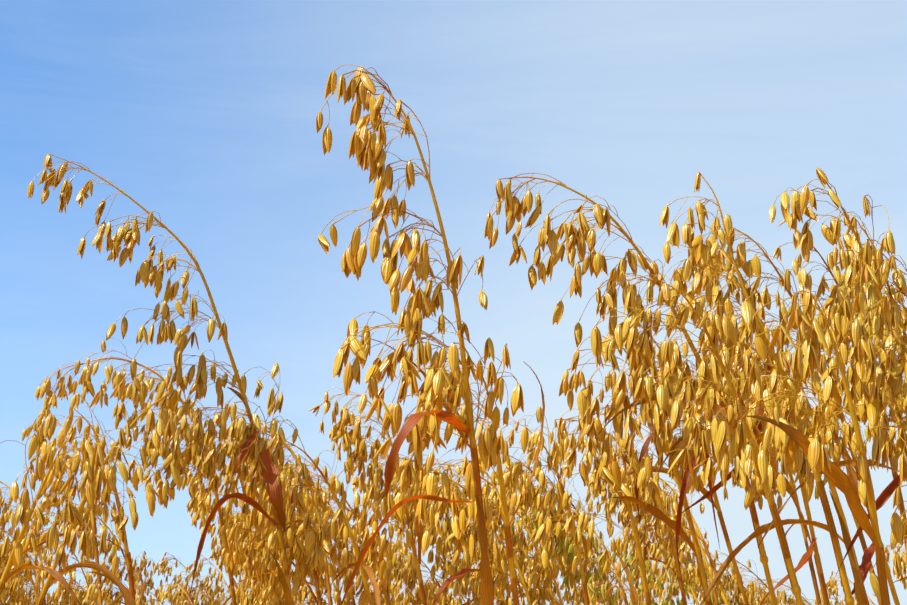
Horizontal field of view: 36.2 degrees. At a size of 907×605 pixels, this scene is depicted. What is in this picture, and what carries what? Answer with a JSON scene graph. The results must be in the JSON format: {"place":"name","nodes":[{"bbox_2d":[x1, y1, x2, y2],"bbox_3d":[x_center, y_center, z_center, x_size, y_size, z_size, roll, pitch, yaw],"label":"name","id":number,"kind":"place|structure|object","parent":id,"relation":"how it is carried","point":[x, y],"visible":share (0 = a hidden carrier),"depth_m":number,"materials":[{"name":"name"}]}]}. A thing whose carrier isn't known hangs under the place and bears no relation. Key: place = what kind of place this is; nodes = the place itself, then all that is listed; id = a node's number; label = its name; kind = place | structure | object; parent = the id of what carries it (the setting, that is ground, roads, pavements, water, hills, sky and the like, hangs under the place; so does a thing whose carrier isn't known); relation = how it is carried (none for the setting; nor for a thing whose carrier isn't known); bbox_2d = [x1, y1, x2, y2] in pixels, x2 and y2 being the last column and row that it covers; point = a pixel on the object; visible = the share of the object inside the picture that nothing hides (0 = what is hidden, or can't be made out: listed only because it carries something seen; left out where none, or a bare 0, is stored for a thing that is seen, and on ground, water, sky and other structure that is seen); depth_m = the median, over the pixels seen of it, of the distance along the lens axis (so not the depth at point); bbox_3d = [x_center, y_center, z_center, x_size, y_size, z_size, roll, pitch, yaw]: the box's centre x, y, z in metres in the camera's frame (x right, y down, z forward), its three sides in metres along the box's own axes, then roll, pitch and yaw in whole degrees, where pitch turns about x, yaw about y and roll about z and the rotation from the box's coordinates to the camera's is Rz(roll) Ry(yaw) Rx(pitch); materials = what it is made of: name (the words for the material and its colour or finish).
{"place":"outdoors","nodes":[
{"label":"outdoors","id":0,"kind":"place"},
{"bbox_2d":[0,0,906,604],"label":"sky","id":1,"kind":"structure","parent":0,"point":[204,113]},
{"label":"field ground","id":2,"kind":"structure","parent":0,"visible":0},
{"bbox_2d":[0,528,42,604],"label":"oat plant","id":3,"kind":"object","parent":2,"relation":"on","point":[24,561],"visible":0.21,"depth_m":2.87,"materials":[{"name":"yellow plant"}]},
{"bbox_2d":[0,481,47,604],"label":"oat plant","id":4,"kind":"object","parent":2,"relation":"on","point":[4,517],"visible":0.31,"depth_m":2.91,"materials":[{"name":"yellow plant"}]},
{"bbox_2d":[0,567,47,604],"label":"oat plant","id":5,"kind":"object","parent":2,"relation":"on","point":[16,589],"visible":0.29,"depth_m":2.85,"materials":[{"name":"yellow plant"}]},
{"bbox_2d":[0,581,49,604],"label":"oat plant","id":6,"kind":"object","parent":2,"relation":"on","point":[20,592],"visible":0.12,"depth_m":2.85,"materials":[{"name":"yellow plant"}]},
{"bbox_2d":[0,525,65,604],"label":"oat plant","id":7,"kind":"object","parent":2,"relation":"on","point":[13,584],"visible":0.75,"depth_m":2.20,"materials":[{"name":"yellow plant"}]},
{"bbox_2d":[0,563,67,604],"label":"oat plant","id":8,"kind":"object","parent":2,"relation":"on","point":[49,597],"visible":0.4,"depth_m":2.73,"materials":[{"name":"yellow plant"}]},
{"bbox_2d":[13,512,106,604],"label":"oat plant","id":9,"kind":"object","parent":2,"relation":"on","point":[65,592],"visible":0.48,"depth_m":2.67,"materials":[{"name":"yellow plant"}]},
{"bbox_2d":[0,390,138,604],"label":"oat plant","id":10,"kind":"object","parent":2,"relation":"on","point":[76,398],"visible":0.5,"depth_m":1.69,"materials":[{"name":"yellow plant"}]},
{"bbox_2d":[52,579,95,604],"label":"oat plant","id":11,"kind":"object","parent":2,"relation":"on","point":[60,583],"visible":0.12,"depth_m":3.09,"materials":[{"name":"yellow plant"}]},
{"bbox_2d":[0,412,167,604],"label":"oat plant","id":12,"kind":"object","parent":2,"relation":"on","point":[87,544],"visible":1,"depth_m":1.32,"materials":[{"name":"yellow plant"}]},
{"bbox_2d":[52,584,117,604],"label":"oat plant","id":13,"kind":"object","parent":2,"relation":"on","point":[84,598],"visible":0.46,"depth_m":2.89,"materials":[{"name":"yellow plant"}]},
{"bbox_2d":[32,500,138,604],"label":"oat plant","id":14,"kind":"object","parent":2,"relation":"on","point":[110,592],"visible":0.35,"depth_m":3.00,"materials":[{"name":"yellow plant"}]},
{"bbox_2d":[22,416,156,604],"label":"oat plant","id":15,"kind":"object","parent":2,"relation":"on","point":[91,520],"visible":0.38,"depth_m":2.25,"materials":[{"name":"yellow plant"}]},
{"bbox_2d":[36,390,214,604],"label":"oat plant","id":16,"kind":"object","parent":2,"relation":"on","point":[155,448],"visible":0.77,"depth_m":1.46,"materials":[{"name":"yellow plant"}]},
{"bbox_2d":[124,551,155,604],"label":"oat plant","id":17,"kind":"object","parent":2,"relation":"on","point":[138,579],"visible":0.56,"depth_m":3.81,"materials":[{"name":"yellow plant"}]},
{"bbox_2d":[35,338,265,604],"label":"oat plant","id":18,"kind":"object","parent":2,"relation":"on","point":[86,383],"visible":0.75,"depth_m":1.97,"materials":[{"name":"yellow plant"}]},
{"bbox_2d":[128,587,188,604],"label":"oat plant","id":19,"kind":"object","parent":2,"relation":"on","point":[140,601],"visible":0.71,"depth_m":2.85,"materials":[{"name":"yellow plant"}]},
{"bbox_2d":[27,153,297,604],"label":"oat plant","id":20,"kind":"object","parent":2,"relation":"on","point":[247,437],"visible":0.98,"depth_m":1.49,"materials":[{"name":"yellow plant"}]},
{"bbox_2d":[149,583,196,604],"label":"oat plant","id":21,"kind":"object","parent":2,"relation":"on","point":[162,596],"visible":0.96,"depth_m":3.35,"materials":[{"name":"yellow plant"}]},
{"bbox_2d":[150,552,231,602],"bbox_3d":[-0.679,1.327,3.680,0.345,1.316,0.134,5,-22,-11],"label":"oat plant","id":22,"kind":"object","parent":2,"relation":"on","point":[163,570],"visible":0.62,"depth_m":3.85,"materials":[{"name":"yellow plant"}]},
{"bbox_2d":[178,586,225,604],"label":"oat plant","id":23,"kind":"object","parent":2,"relation":"on","point":[196,601],"visible":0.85,"depth_m":3.41,"materials":[{"name":"yellow plant"}]},
{"bbox_2d":[186,555,241,604],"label":"oat plant","id":24,"kind":"object","parent":2,"relation":"on","point":[217,587],"visible":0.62,"depth_m":3.87,"materials":[{"name":"yellow plant"}]},
{"bbox_2d":[211,594,237,604],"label":"oat plant","id":25,"kind":"object","parent":2,"relation":"on","point":[226,598],"visible":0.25,"depth_m":4.31,"materials":[{"name":"yellow plant"}]},
{"bbox_2d":[161,422,327,604],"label":"oat plant","id":26,"kind":"object","parent":2,"relation":"on","point":[191,479],"visible":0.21,"depth_m":2.33,"materials":[{"name":"yellow plant"}]},
{"bbox_2d":[190,483,303,604],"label":"oat plant","id":27,"kind":"object","parent":2,"relation":"on","point":[204,501],"visible":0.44,"depth_m":2.17,"materials":[{"name":"yellow plant"}]},
{"bbox_2d":[209,541,292,604],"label":"oat plant","id":28,"kind":"object","parent":2,"relation":"on","point":[216,555],"visible":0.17,"depth_m":2.95,"materials":[{"name":"yellow plant"}]},
{"bbox_2d":[171,399,341,604],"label":"oat plant","id":29,"kind":"object","parent":2,"relation":"on","point":[229,450],"visible":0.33,"depth_m":1.86,"materials":[{"name":"yellow plant"}]},
{"bbox_2d":[186,417,348,604],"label":"oat plant","id":30,"kind":"object","parent":2,"relation":"on","point":[318,582],"visible":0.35,"depth_m":1.92,"materials":[{"name":"yellow plant"}]},
{"bbox_2d":[236,559,298,603],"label":"oat plant","id":31,"kind":"object","parent":2,"relation":"on","point":[247,591],"visible":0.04,"depth_m":3.82,"materials":[{"name":"yellow plant"}]},
{"bbox_2d":[233,517,301,604],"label":"oat plant","id":32,"kind":"object","parent":2,"relation":"on","point":[277,585],"visible":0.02,"depth_m":3.36,"materials":[{"name":"yellow plant"}]},
{"bbox_2d":[218,525,317,604],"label":"oat plant","id":33,"kind":"object","parent":2,"relation":"on","point":[231,558],"visible":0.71,"depth_m":1.91,"materials":[{"name":"yellow plant"}]},
{"bbox_2d":[222,515,316,604],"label":"oat plant","id":34,"kind":"object","parent":2,"relation":"on","point":[302,596],"visible":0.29,"depth_m":2.57,"materials":[{"name":"yellow plant"}]},
{"bbox_2d":[227,425,350,604],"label":"oat plant","id":35,"kind":"object","parent":2,"relation":"on","point":[336,580],"depth_m":2.25,"materials":[{"name":"yellow plant"}]},
{"bbox_2d":[228,416,379,604],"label":"oat plant","id":36,"kind":"object","parent":2,"relation":"on","point":[315,554],"visible":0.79,"depth_m":1.56,"materials":[{"name":"yellow plant"}]},
{"bbox_2d":[262,493,347,604],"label":"oat plant","id":37,"kind":"object","parent":2,"relation":"on","point":[335,595],"visible":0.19,"depth_m":2.60,"materials":[{"name":"yellow plant"}]},
{"bbox_2d":[270,504,355,604],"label":"oat plant","id":38,"kind":"object","parent":2,"relation":"on","point":[297,517],"visible":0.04,"depth_m":2.71,"materials":[{"name":"yellow plant"}]},
{"bbox_2d":[279,454,390,604],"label":"oat plant","id":39,"kind":"object","parent":2,"relation":"on","point":[363,599],"visible":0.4,"depth_m":1.90,"materials":[{"name":"yellow plant"}]},
{"bbox_2d":[297,494,411,604],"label":"oat plant","id":40,"kind":"object","parent":2,"relation":"on","point":[394,563],"visible":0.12,"depth_m":2.63,"materials":[{"name":"yellow plant"}]},
{"bbox_2d":[309,387,426,604],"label":"oat plant","id":41,"kind":"object","parent":2,"relation":"on","point":[358,454],"visible":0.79,"depth_m":1.71,"materials":[{"name":"yellow plant"}]},
{"bbox_2d":[367,539,425,604],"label":"oat plant","id":42,"kind":"object","parent":2,"relation":"on","point":[401,597],"visible":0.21,"depth_m":3.37,"materials":[{"name":"yellow plant"}]},
{"bbox_2d":[363,494,446,604],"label":"oat plant","id":43,"kind":"object","parent":2,"relation":"on","point":[399,535],"visible":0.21,"depth_m":3.00,"materials":[{"name":"yellow plant"}]},
{"bbox_2d":[316,64,523,604],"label":"oat plant","id":44,"kind":"object","parent":2,"relation":"on","point":[415,431],"visible":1,"depth_m":1.07,"materials":[{"name":"yellow plant"}]},
{"bbox_2d":[386,540,456,604],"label":"oat plant","id":45,"kind":"object","parent":2,"relation":"on","point":[411,577],"visible":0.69,"depth_m":2.75,"materials":[{"name":"yellow plant"}]},
{"bbox_2d":[358,453,512,604],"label":"oat plant","id":46,"kind":"object","parent":2,"relation":"on","point":[445,546],"visible":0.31,"depth_m":1.97,"materials":[{"name":"yellow plant"}]},
{"bbox_2d":[416,571,465,604],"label":"oat plant","id":47,"kind":"object","parent":2,"relation":"on","point":[432,586],"visible":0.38,"depth_m":2.85,"materials":[{"name":"yellow plant"}]},
{"bbox_2d":[427,579,471,604],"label":"oat plant","id":48,"kind":"object","parent":2,"relation":"on","point":[450,593],"visible":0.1,"depth_m":3.06,"materials":[{"name":"yellow plant"}]},
{"bbox_2d":[373,343,544,604],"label":"oat plant","id":49,"kind":"object","parent":2,"relation":"on","point":[428,483],"visible":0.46,"depth_m":1.18,"materials":[{"name":"yellow plant"}]},
{"bbox_2d":[380,466,538,604],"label":"oat plant","id":50,"kind":"object","parent":2,"relation":"on","point":[467,562],"visible":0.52,"depth_m":1.82,"materials":[{"name":"yellow plant"}]},
{"bbox_2d":[413,499,505,604],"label":"oat plant","id":51,"kind":"object","parent":2,"relation":"on","point":[499,593],"visible":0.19,"depth_m":2.74,"materials":[{"name":"yellow plant"}]},
{"bbox_2d":[410,458,556,604],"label":"oat plant","id":52,"kind":"object","parent":2,"relation":"on","point":[458,470],"visible":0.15,"depth_m":2.17,"materials":[{"name":"yellow plant"}]},
{"bbox_2d":[444,507,540,604],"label":"oat plant","id":53,"kind":"object","parent":2,"relation":"on","point":[520,589],"visible":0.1,"depth_m":2.89,"materials":[{"name":"yellow plant"}]},
{"bbox_2d":[481,471,565,604],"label":"oat plant","id":54,"kind":"object","parent":2,"relation":"on","point":[537,576],"visible":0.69,"depth_m":1.96,"materials":[{"name":"yellow plant"}]},
{"bbox_2d":[486,406,589,604],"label":"oat plant","id":55,"kind":"object","parent":2,"relation":"on","point":[531,495],"visible":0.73,"depth_m":1.77,"materials":[{"name":"yellow plant"}]},
{"bbox_2d":[495,451,582,604],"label":"oat plant","id":56,"kind":"object","parent":2,"relation":"on","point":[544,512],"visible":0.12,"depth_m":2.44,"materials":[{"name":"yellow plant"}]},
{"bbox_2d":[514,554,571,604],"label":"oat plant","id":57,"kind":"object","parent":2,"relation":"on","point":[563,598],"visible":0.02,"depth_m":4.06,"materials":[{"name":"yellow plant"}]},
{"bbox_2d":[482,480,620,604],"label":"oat plant","id":58,"kind":"object","parent":2,"relation":"on","point":[562,574],"visible":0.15,"depth_m":2.80,"materials":[{"name":"yellow plant"}]},
{"bbox_2d":[516,472,611,600],"bbox_3d":[0.238,0.928,2.661,0.313,1.294,0.160,-16,-27,34],"label":"oat plant","id":59,"kind":"object","parent":2,"relation":"on","point":[578,504],"visible":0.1,"depth_m":2.87,"materials":[{"name":"yellow plant"}]},
{"bbox_2d":[557,580,600,604],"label":"oat plant","id":60,"kind":"object","parent":2,"relation":"on","point":[574,596],"visible":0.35,"depth_m":4.09,"materials":[{"name":"yellow plant"}]},
{"bbox_2d":[523,496,647,604],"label":"oat plant","id":61,"kind":"object","parent":2,"relation":"on","point":[561,544],"visible":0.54,"depth_m":2.42,"materials":[{"name":"plant"}]},
{"bbox_2d":[534,418,662,604],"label":"oat plant","id":62,"kind":"object","parent":2,"relation":"on","point":[559,451],"visible":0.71,"depth_m":1.56,"materials":[{"name":"yellow plant"}]},
{"bbox_2d":[571,534,627,604],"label":"oat plant","id":63,"kind":"object","parent":2,"relation":"on","point":[598,566],"visible":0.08,"depth_m":3.66,"materials":[{"name":"yellow plant"}]},
{"bbox_2d":[565,548,643,604],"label":"oat plant","id":64,"kind":"object","parent":2,"relation":"on","point":[593,581],"visible":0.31,"depth_m":3.57,"materials":[{"name":"yellow plant"}]},
{"bbox_2d":[549,419,693,604],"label":"oat plant","id":65,"kind":"object","parent":2,"relation":"on","point":[619,546],"visible":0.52,"depth_m":1.97,"materials":[{"name":"yellow plant"}]},
{"bbox_2d":[484,173,777,604],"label":"oat plant","id":66,"kind":"object","parent":2,"relation":"on","point":[594,262],"visible":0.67,"depth_m":1.27,"materials":[{"name":"yellow plant"}]},
{"bbox_2d":[557,336,729,604],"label":"oat plant","id":67,"kind":"object","parent":2,"relation":"on","point":[584,404],"visible":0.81,"depth_m":1.36,"materials":[{"name":"yellow plant"}]},
{"bbox_2d":[587,482,718,604],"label":"oat plant","id":68,"kind":"object","parent":2,"relation":"on","point":[684,573],"visible":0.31,"depth_m":2.58,"materials":[{"name":"yellow plant"}]},
{"bbox_2d":[625,565,687,604],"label":"oat plant","id":69,"kind":"object","parent":2,"relation":"on","point":[661,596],"visible":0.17,"depth_m":3.92,"materials":[{"name":"yellow plant"}]},
{"bbox_2d":[588,460,727,604],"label":"oat plant","id":70,"kind":"object","parent":2,"relation":"on","point":[673,498],"visible":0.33,"depth_m":2.20,"materials":[{"name":"yellow plant"}]},
{"bbox_2d":[612,535,726,604],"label":"oat plant","id":71,"kind":"object","parent":2,"relation":"on","point":[661,585],"visible":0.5,"depth_m":2.83,"materials":[{"name":"plant"}]},
{"bbox_2d":[601,311,748,604],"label":"oat plant","id":72,"kind":"object","parent":2,"relation":"on","point":[698,488],"visible":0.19,"depth_m":1.71,"materials":[{"name":"yellow plant"}]},
{"bbox_2d":[590,274,840,604],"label":"oat plant","id":73,"kind":"object","parent":2,"relation":"on","point":[643,350],"visible":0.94,"depth_m":1.09,"materials":[{"name":"yellow plant"}]},
{"bbox_2d":[678,569,757,604],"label":"oat plant","id":74,"kind":"object","parent":2,"relation":"on","point":[732,599],"visible":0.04,"depth_m":3.33,"materials":[{"name":"yellow plant"}]},
{"bbox_2d":[691,548,765,604],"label":"oat plant","id":75,"kind":"object","parent":2,"relation":"on","point":[699,583],"visible":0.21,"depth_m":3.13,"materials":[{"name":"yellow plant"}]},
{"bbox_2d":[653,236,829,604],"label":"oat plant","id":76,"kind":"object","parent":2,"relation":"on","point":[805,558],"visible":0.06,"depth_m":1.53,"materials":[{"name":"yellow plant"}]},
{"bbox_2d":[709,550,788,604],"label":"oat plant","id":77,"kind":"object","parent":2,"relation":"on","point":[733,582],"visible":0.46,"depth_m":3.09,"materials":[{"name":"yellow plant"}]},
{"bbox_2d":[637,303,863,604],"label":"oat plant","id":78,"kind":"object","parent":2,"relation":"on","point":[726,328],"visible":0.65,"depth_m":1.18,"materials":[{"name":"yellow plant"}]},
{"bbox_2d":[704,351,821,604],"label":"oat plant","id":79,"kind":"object","parent":2,"relation":"on","point":[758,497],"visible":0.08,"depth_m":1.92,"materials":[{"name":"yellow plant"}]},
{"bbox_2d":[657,172,869,604],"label":"oat plant","id":80,"kind":"object","parent":2,"relation":"on","point":[706,252],"visible":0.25,"depth_m":1.29,"materials":[{"name":"yellow plant"}]},
{"bbox_2d":[743,583,785,604],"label":"oat plant","id":81,"kind":"object","parent":2,"relation":"on","point":[750,597],"visible":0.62,"depth_m":3.03,"materials":[{"name":"yellow plant"}]},
{"bbox_2d":[740,578,816,604],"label":"oat plant","id":82,"kind":"object","parent":2,"relation":"on","point":[791,601],"visible":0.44,"depth_m":3.21,"materials":[{"name":"yellow plant"}]},
{"bbox_2d":[721,372,881,604],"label":"oat plant","id":83,"kind":"object","parent":2,"relation":"on","point":[851,474],"visible":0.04,"depth_m":2.17,"materials":[{"name":"plant"}]},
{"bbox_2d":[697,222,905,604],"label":"oat plant","id":84,"kind":"object","parent":2,"relation":"on","point":[750,268],"visible":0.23,"depth_m":1.39,"materials":[{"name":"yellow plant"}]},
{"bbox_2d":[711,289,906,604],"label":"oat plant","id":85,"kind":"object","parent":2,"relation":"on","point":[817,458],"visible":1,"depth_m":1.02,"materials":[{"name":"yellow plant"}]},
{"bbox_2d":[805,588,843,604],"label":"oat plant","id":86,"kind":"object","parent":2,"relation":"on","point":[830,601],"visible":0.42,"depth_m":3.27,"materials":[{"name":"yellow plant"}]},
{"bbox_2d":[757,168,906,574],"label":"oat plant","id":87,"kind":"object","parent":2,"relation":"on","point":[831,234],"visible":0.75,"depth_m":1.22,"materials":[{"name":"yellow plant"}]},
{"bbox_2d":[772,229,906,555],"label":"oat plant","id":88,"kind":"object","parent":2,"relation":"on","point":[803,277],"visible":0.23,"depth_m":1.63,"materials":[{"name":"yellow plant"}]},
{"bbox_2d":[821,571,874,604],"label":"oat plant","id":89,"kind":"object","parent":2,"relation":"on","point":[832,583],"visible":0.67,"depth_m":3.04,"materials":[{"name":"yellow plant"}]},
{"bbox_2d":[816,297,906,454],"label":"oat plant","id":90,"kind":"object","parent":2,"relation":"on","point":[824,328],"visible":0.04,"depth_m":1.85,"materials":[{"name":"yellow plant"}]},
{"bbox_2d":[816,239,906,602],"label":"oat plant","id":91,"kind":"object","parent":2,"relation":"on","point":[863,337],"visible":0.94,"depth_m":1.12,"materials":[{"name":"yellow plant"}]},
{"bbox_2d":[817,211,906,452],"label":"oat plant","id":92,"kind":"object","parent":2,"relation":"on","point":[848,240],"visible":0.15,"depth_m":1.45,"materials":[{"name":"yellow plant"}]},
{"bbox_2d":[835,269,906,582],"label":"oat plant","id":93,"kind":"object","parent":2,"relation":"on","point":[904,311],"visible":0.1,"depth_m":1.76,"materials":[{"name":"yellow plant"}]},
{"bbox_2d":[884,544,906,581],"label":"oat plant","id":94,"kind":"object","parent":2,"relation":"on","point":[888,553],"visible":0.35,"depth_m":3.50,"materials":[{"name":"yellow plant"}]},
{"bbox_2d":[893,551,906,589],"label":"oat plant","id":95,"kind":"object","parent":2,"relation":"on","point":[904,567],"visible":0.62,"depth_m":2.50,"materials":[{"name":"yellow plant"}]}
]}

